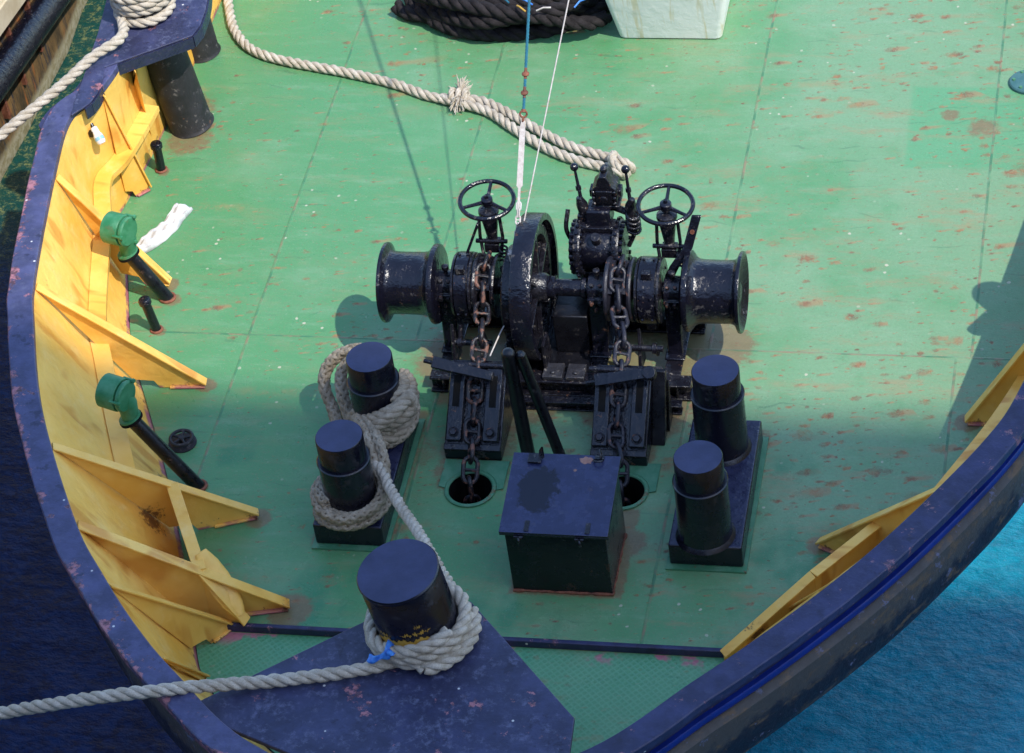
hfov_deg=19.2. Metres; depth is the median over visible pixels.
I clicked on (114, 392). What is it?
deck vent
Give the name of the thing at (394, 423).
mooring rope
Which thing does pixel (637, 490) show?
chain pipe
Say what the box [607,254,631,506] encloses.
anchor chain
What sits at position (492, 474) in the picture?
chain pipe
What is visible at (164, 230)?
cloth strip
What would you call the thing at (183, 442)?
deck valve wheel
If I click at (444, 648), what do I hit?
bollard rope
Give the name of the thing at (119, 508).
ship bulwark
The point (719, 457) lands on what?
mooring bitts
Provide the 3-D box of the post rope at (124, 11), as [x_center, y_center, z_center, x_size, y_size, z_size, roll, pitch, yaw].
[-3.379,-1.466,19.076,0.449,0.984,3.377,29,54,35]
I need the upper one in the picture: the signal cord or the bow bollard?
the signal cord
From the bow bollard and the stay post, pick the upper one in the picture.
the stay post
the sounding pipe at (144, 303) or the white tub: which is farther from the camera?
the white tub
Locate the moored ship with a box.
[0,0,87,182]
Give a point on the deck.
(849, 174)
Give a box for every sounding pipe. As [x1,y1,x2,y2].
[138,295,162,333]
[150,140,167,173]
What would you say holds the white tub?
on the deck
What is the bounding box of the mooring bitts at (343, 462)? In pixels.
[312,342,424,551]
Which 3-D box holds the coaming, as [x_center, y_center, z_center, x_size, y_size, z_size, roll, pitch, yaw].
[-0.219,1.426,16.412,2.769,0.050,0.030,2,43,12]
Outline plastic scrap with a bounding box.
[367,640,394,663]
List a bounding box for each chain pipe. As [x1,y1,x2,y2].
[438,459,509,507]
[619,463,660,510]
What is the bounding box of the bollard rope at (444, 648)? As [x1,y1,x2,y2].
[0,580,481,719]
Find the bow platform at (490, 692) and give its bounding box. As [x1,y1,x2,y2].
[201,601,574,752]
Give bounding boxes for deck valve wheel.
[168,428,196,452]
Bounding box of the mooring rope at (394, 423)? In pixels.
[310,343,455,584]
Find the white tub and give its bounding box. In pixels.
[605,0,729,38]
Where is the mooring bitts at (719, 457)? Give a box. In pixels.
[665,355,768,573]
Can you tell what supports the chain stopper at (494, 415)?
on the deck
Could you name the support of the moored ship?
on the water
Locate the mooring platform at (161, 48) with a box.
[71,0,220,138]
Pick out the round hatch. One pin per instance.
(1016, 82)
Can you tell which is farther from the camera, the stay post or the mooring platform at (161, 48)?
the mooring platform at (161, 48)
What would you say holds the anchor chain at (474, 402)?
on the anchor windlass
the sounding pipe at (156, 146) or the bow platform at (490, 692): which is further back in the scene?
the sounding pipe at (156, 146)
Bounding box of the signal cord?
[489,0,568,355]
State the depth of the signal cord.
17.59 m
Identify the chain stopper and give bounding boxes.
[423,356,512,460]
[585,364,672,465]
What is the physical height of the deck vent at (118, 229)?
0.698 m
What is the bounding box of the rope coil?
[390,0,612,41]
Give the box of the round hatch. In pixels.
[1009,70,1023,94]
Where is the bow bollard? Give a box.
[357,539,457,645]
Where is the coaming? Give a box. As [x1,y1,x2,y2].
[227,622,723,657]
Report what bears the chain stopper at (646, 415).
on the deck
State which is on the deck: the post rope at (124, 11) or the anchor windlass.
the anchor windlass
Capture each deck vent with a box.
[95,373,207,490]
[100,211,175,303]
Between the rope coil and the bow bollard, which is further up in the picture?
the rope coil
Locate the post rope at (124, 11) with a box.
[0,0,175,141]
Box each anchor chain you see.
[461,250,493,503]
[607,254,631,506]
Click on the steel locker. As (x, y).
(562, 527)
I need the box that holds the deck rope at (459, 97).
[223,0,635,179]
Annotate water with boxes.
[0,0,1023,752]
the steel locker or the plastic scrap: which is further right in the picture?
the steel locker
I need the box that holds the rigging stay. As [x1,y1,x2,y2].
[508,0,530,260]
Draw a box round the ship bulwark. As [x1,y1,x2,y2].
[7,0,1023,752]
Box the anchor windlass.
[376,163,748,414]
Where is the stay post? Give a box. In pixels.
[501,347,564,453]
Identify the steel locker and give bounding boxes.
[499,447,626,595]
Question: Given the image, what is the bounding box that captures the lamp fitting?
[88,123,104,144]
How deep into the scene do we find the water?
19.69 m
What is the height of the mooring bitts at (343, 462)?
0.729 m
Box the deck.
[121,0,1023,752]
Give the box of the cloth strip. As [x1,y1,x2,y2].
[136,203,192,252]
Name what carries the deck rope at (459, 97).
on the deck

